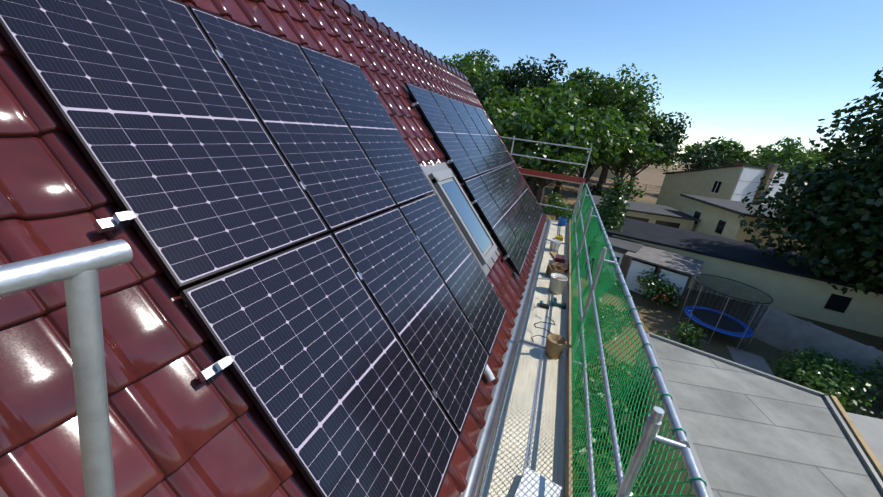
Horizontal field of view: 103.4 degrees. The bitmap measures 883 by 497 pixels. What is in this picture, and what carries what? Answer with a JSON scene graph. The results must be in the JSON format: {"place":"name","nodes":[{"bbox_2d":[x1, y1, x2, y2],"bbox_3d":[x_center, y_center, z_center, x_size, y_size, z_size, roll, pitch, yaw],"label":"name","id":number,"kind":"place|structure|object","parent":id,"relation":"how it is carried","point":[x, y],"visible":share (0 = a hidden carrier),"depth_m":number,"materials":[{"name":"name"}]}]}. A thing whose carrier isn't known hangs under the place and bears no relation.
{"place":"outdoors","nodes":[
{"label":"outdoors","id":0,"kind":"place"},
{"bbox_2d":[0,0,548,496],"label":"house","id":1,"kind":"structure","parent":0,"point":[476,470],"depth_m":4.33,"materials":[{"name":"tile"}]},
{"bbox_2d":[0,0,546,496],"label":"roof tiles","id":2,"kind":"object","parent":1,"relation":"on","point":[178,428],"visible":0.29,"depth_m":1.43,"materials":[{"name":"red ceramic"}]},
{"bbox_2d":[0,239,132,496],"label":"guard rail","id":3,"kind":"object","parent":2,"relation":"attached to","point":[76,270],"visible":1,"depth_m":0.66,"materials":[{"name":"grey"}]},
{"bbox_2d":[0,0,542,496],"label":"solar panels","id":4,"kind":"object","parent":2,"relation":"attached to","point":[126,216],"visible":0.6,"depth_m":2.11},
{"bbox_2d":[0,0,541,496],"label":"solar panel cells","id":5,"kind":"object","parent":4,"relation":"attached to","point":[286,406],"visible":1,"depth_m":2.13,"materials":[{"name":"blue glass"}]},
{"bbox_2d":[421,162,499,275],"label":"roof window","id":6,"kind":"structure","parent":2,"relation":"in","point":[459,207],"depth_m":4.83,"materials":[{"name":"glass"}]},
{"bbox_2d":[346,0,882,156],"label":"sky","id":7,"kind":"structure","parent":0,"point":[756,73],"materials":[{"name":"blue"}]},
{"bbox_2d":[603,101,651,182],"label":"tree","id":8,"kind":"object","parent":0,"point":[606,173],"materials":[{"name":"plant"}]},
{"bbox_2d":[478,157,882,496],"bbox_3d":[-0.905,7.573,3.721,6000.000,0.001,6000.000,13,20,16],"label":"ground","id":9,"kind":"structure","parent":0,"point":[662,321],"depth_m":18.31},
{"bbox_2d":[429,52,456,63],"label":"tree","id":10,"kind":"object","parent":9,"relation":"on","point":[445,57],"depth_m":64.79,"materials":[{"name":"green plant"}]},
{"bbox_2d":[464,49,512,79],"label":"tree","id":11,"kind":"object","parent":9,"relation":"on","point":[488,56],"depth_m":73.61,"materials":[{"name":"green plant"}]},
{"bbox_2d":[483,85,539,166],"bbox_3d":[7.553,-12.037,41.640,11.512,13.261,10.387,13,20,16],"label":"tree","id":12,"kind":"object","parent":9,"relation":"on","point":[500,115],"depth_m":38.81,"materials":[{"name":"green plant"}]},
{"bbox_2d":[523,176,548,195],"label":"scrub","id":13,"kind":"object","parent":9,"relation":"on","point":[528,182],"depth_m":48.16,"materials":[{"name":"green plant"}]},
{"bbox_2d":[500,136,591,324],"bbox_3d":[1.857,0.207,12.793,4.923,8.350,0.748,13,20,16],"label":"gable scaffold","id":14,"kind":"object","parent":9,"relation":"on","point":[558,177],"visible":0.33,"depth_m":11.19,"materials":[{"name":"grey metal"}]},
{"bbox_2d":[502,104,598,205],"bbox_3d":[10.675,-8.832,36.586,9.858,11.453,10.785,13,20,16],"label":"tree","id":15,"kind":"object","parent":9,"relation":"on","point":[560,127],"depth_m":33.84,"materials":[{"name":"green plant"}]},
{"bbox_2d":[543,191,572,220],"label":"shrub","id":16,"kind":"object","parent":9,"relation":"on","point":[558,211],"depth_m":34.65,"materials":[{"name":"green plant"}]},
{"bbox_2d":[530,396,603,443],"bbox_3d":[2.918,4.634,9.193,1.851,2.204,2.461,1,21,-19],"label":"strip shrub","id":17,"kind":"object","parent":9,"relation":"on","point":[581,415],"visible":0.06,"depth_m":8.65,"materials":[{"name":"green plant"}]},
{"bbox_2d":[558,210,587,234],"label":"shrub","id":18,"kind":"object","parent":9,"relation":"on","point":[567,216],"visible":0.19,"depth_m":30.14,"materials":[{"name":"green plant"}]},
{"bbox_2d":[571,230,596,261],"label":"shrub","id":19,"kind":"object","parent":9,"relation":"on","point":[587,246],"depth_m":25.57,"materials":[{"name":"green plant"}]},
{"bbox_2d":[565,416,604,483],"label":"strip shrub","id":20,"kind":"object","parent":9,"relation":"on","point":[584,439],"depth_m":7.68,"materials":[{"name":"green plant"}]},
{"bbox_2d":[571,341,605,388],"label":"strip shrub","id":21,"kind":"object","parent":9,"relation":"on","point":[590,367],"depth_m":10.98,"materials":[{"name":"green plant"}]},
{"bbox_2d":[566,323,616,385],"bbox_3d":[4.981,3.863,12.230,1.939,2.722,1.738,13,20,16],"label":"strip shrub","id":22,"kind":"object","parent":9,"relation":"on","point":[590,362],"depth_m":11.95,"materials":[{"name":"green plant"}]},
{"bbox_2d":[479,184,709,496],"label":"scaffolding","id":23,"kind":"object","parent":9,"relation":"on","point":[547,442],"visible":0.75,"depth_m":3.54,"materials":[{"name":"grey metal"}]},
{"bbox_2d":[484,217,568,496],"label":"construction supplies","id":24,"kind":"object","parent":23,"relation":"on","point":[533,483],"visible":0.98,"depth_m":4.63,"materials":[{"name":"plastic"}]},
{"bbox_2d":[570,185,695,496],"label":"safety net","id":25,"kind":"object","parent":23,"relation":"attached to","point":[600,292],"visible":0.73,"depth_m":3.12,"materials":[{"name":"green fabric"}]},
{"bbox_2d":[585,185,706,486],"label":"net cords","id":26,"kind":"object","parent":23,"relation":"attached to","point":[692,478],"visible":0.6,"depth_m":3.00,"materials":[{"name":"green fabric"}]},
{"bbox_2d":[572,299,622,353],"bbox_3d":[6.312,3.247,14.289,1.924,2.825,1.864,13,20,16],"label":"strip shrub","id":27,"kind":"object","parent":9,"relation":"on","point":[604,318],"depth_m":14.14,"materials":[{"name":"green plant"}]},
{"bbox_2d":[589,183,610,196],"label":"scrub","id":28,"kind":"object","parent":9,"relation":"on","point":[595,191],"depth_m":45.95,"materials":[{"name":"green plant"}]},
{"bbox_2d":[561,105,643,211],"bbox_3d":[18.242,-10.534,42.081,10.077,12.833,10.733,13,20,16],"label":"tree","id":29,"kind":"object","parent":9,"relation":"on","point":[611,144],"depth_m":39.80,"materials":[{"name":"green plant"}]},
{"bbox_2d":[565,369,639,459],"bbox_3d":[4.138,4.794,9.774,2.456,2.439,2.746,13,20,16],"label":"strip shrub","id":30,"kind":"object","parent":9,"relation":"on","point":[616,421],"depth_m":9.49,"materials":[{"name":"green plant"}]},
{"bbox_2d":[583,174,629,257],"bbox_3d":[12.521,-2.170,26.201,3.057,6.761,3.185,13,20,16],"label":"bush","id":31,"kind":"object","parent":9,"relation":"on","point":[609,215],"depth_m":25.50,"materials":[{"name":"green plant"}]},
{"bbox_2d":[564,426,648,496],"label":"strip shrub","id":32,"kind":"object","parent":9,"relation":"on","point":[599,475],"depth_m":6.64,"materials":[{"name":"green plant"}]},
{"bbox_2d":[598,269,619,290],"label":"shrub","id":33,"kind":"object","parent":9,"relation":"on","point":[609,278],"depth_m":20.99,"materials":[{"name":"green plant"}]},
{"bbox_2d":[583,355,645,437],"bbox_3d":[5.087,4.537,10.325,2.375,2.781,1.780,5,20,-8],"label":"strip shrub","id":34,"kind":"object","parent":9,"relation":"on","point":[635,398],"depth_m":9.95,"materials":[{"name":"green plant"}]},
{"bbox_2d":[617,306,643,323],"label":"shrub","id":35,"kind":"object","parent":9,"relation":"on","point":[628,315],"depth_m":17.74,"materials":[{"name":"green plant"}]},
{"bbox_2d":[595,119,667,193],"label":"tree","id":36,"kind":"object","parent":9,"relation":"on","point":[639,149],"depth_m":42.39,"materials":[{"name":"green plant"}]},
{"bbox_2d":[624,177,643,200],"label":"scrub","id":37,"kind":"object","parent":9,"relation":"on","point":[635,192],"depth_m":50.92,"materials":[{"name":"green plant"}]},
{"bbox_2d":[612,98,693,199],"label":"tree","id":38,"kind":"object","parent":9,"relation":"on","point":[669,135],"depth_m":53.74,"materials":[{"name":"green plant"}]},
{"bbox_2d":[635,268,685,308],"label":"shrub","id":39,"kind":"object","parent":9,"relation":"on","point":[651,286],"depth_m":20.07,"materials":[{"name":"green plant"}]},
{"bbox_2d":[651,293,682,308],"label":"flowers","id":40,"kind":"object","parent":9,"relation":"on","point":[662,299],"visible":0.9,"depth_m":19.43,"materials":[{"name":"plant"}]},
{"bbox_2d":[672,319,707,350],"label":"shrub","id":41,"kind":"object","parent":9,"relation":"on","point":[693,332],"depth_m":15.73,"materials":[{"name":"green plant"}]},
{"bbox_2d":[677,140,704,168],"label":"horizon tree","id":42,"kind":"object","parent":9,"relation":"on","point":[692,147],"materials":[{"name":"green plant"}]},
{"bbox_2d":[514,160,882,496],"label":"neighbourhood","id":43,"kind":"object","parent":9,"relation":"on","point":[752,426],"visible":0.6,"depth_m":15.31,"materials":[{"name":"concrete"}]},
{"bbox_2d":[444,50,508,98],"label":"tree","id":44,"kind":"object","parent":43,"relation":"on","point":[467,67],"depth_m":56.86,"materials":[{"name":"green plant"}]},
{"bbox_2d":[468,77,510,110],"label":"tree","id":45,"kind":"object","parent":43,"relation":"on","point":[481,88],"depth_m":42.18,"materials":[{"name":"green plant"}]},
{"bbox_2d":[483,53,567,165],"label":"tree","id":46,"kind":"object","parent":43,"relation":"on","point":[526,76],"depth_m":55.30,"materials":[{"name":"green plant"}]},
{"bbox_2d":[507,82,603,195],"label":"tree","id":47,"kind":"object","parent":43,"relation":"on","point":[562,106],"depth_m":41.89,"materials":[{"name":"green plant"}]},
{"bbox_2d":[556,169,578,199],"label":"scrub","id":48,"kind":"object","parent":43,"relation":"on","point":[570,174],"depth_m":50.11,"materials":[{"name":"green plant"}]},
{"bbox_2d":[543,67,636,193],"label":"tree","id":49,"kind":"object","parent":43,"relation":"on","point":[579,83],"depth_m":48.77,"materials":[{"name":"green plant"}]},
{"bbox_2d":[588,63,669,194],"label":"tree","id":50,"kind":"object","parent":43,"relation":"on","point":[641,92],"depth_m":51.83,"materials":[{"name":"green plant"}]},
{"bbox_2d":[633,111,686,183],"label":"tree","id":51,"kind":"object","parent":43,"relation":"on","point":[667,165],"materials":[{"name":"green plant"}]},
{"bbox_2d":[678,143,739,170],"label":"tree","id":52,"kind":"object","parent":43,"relation":"on","point":[705,158],"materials":[{"name":"green plant"}]},
{"bbox_2d":[691,136,755,165],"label":"tree","id":53,"kind":"object","parent":43,"relation":"on","point":[729,147],"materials":[{"name":"green plant"}]},
{"bbox_2d":[744,136,819,183],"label":"tree","id":54,"kind":"object","parent":43,"relation":"on","point":[789,164],"depth_m":55.62,"materials":[{"name":"green plant"}]},
{"bbox_2d":[754,137,828,189],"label":"tree","id":55,"kind":"object","parent":43,"relation":"on","point":[800,151],"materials":[{"name":"green plant"}]},
{"bbox_2d":[802,138,867,182],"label":"tree","id":56,"kind":"object","parent":43,"relation":"on","point":[825,154],"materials":[{"name":"green plant"}]},
{"bbox_2d":[678,274,773,350],"bbox_3d":[14.194,3.164,17.659,3.144,2.649,3.144,13,20,16],"label":"trampoline","id":57,"kind":"object","parent":9,"relation":"on","point":[717,320],"visible":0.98,"depth_m":17.29,"materials":[{"name":"blue"}]},
{"bbox_2d":[775,361,856,409],"bbox_3d":[13.908,5.348,12.963,1.960,1.720,2.674,13,20,16],"label":"shrub","id":58,"kind":"object","parent":9,"relation":"on","point":[839,397],"visible":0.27,"depth_m":12.61,"materials":[{"name":"green plant"}]},
{"bbox_2d":[768,350,882,415],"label":"shrub","id":59,"kind":"object","parent":9,"relation":"on","point":[854,385],"depth_m":13.06,"materials":[{"name":"green plant"}]},
{"bbox_2d":[789,347,867,383],"bbox_3d":[16.717,5.071,15.144,2.064,1.546,2.042,13,20,16],"label":"shrub","id":60,"kind":"object","parent":9,"relation":"on","point":[852,368],"depth_m":14.82,"materials":[{"name":"green plant"}]},
{"bbox_2d":[860,357,882,390],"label":"shrub","id":61,"kind":"object","parent":9,"relation":"on","point":[870,373],"visible":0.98,"depth_m":14.01,"materials":[{"name":"green plant"}]},
{"bbox_2d":[738,148,882,296],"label":"tree","id":62,"kind":"object","parent":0,"point":[855,263],"depth_m":19.30,"materials":[{"name":"green plant"}]},
{"bbox_2d":[774,67,882,254],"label":"tree","id":63,"kind":"object","parent":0,"point":[857,126],"depth_m":19.47,"materials":[{"name":"green plant"}]}
]}

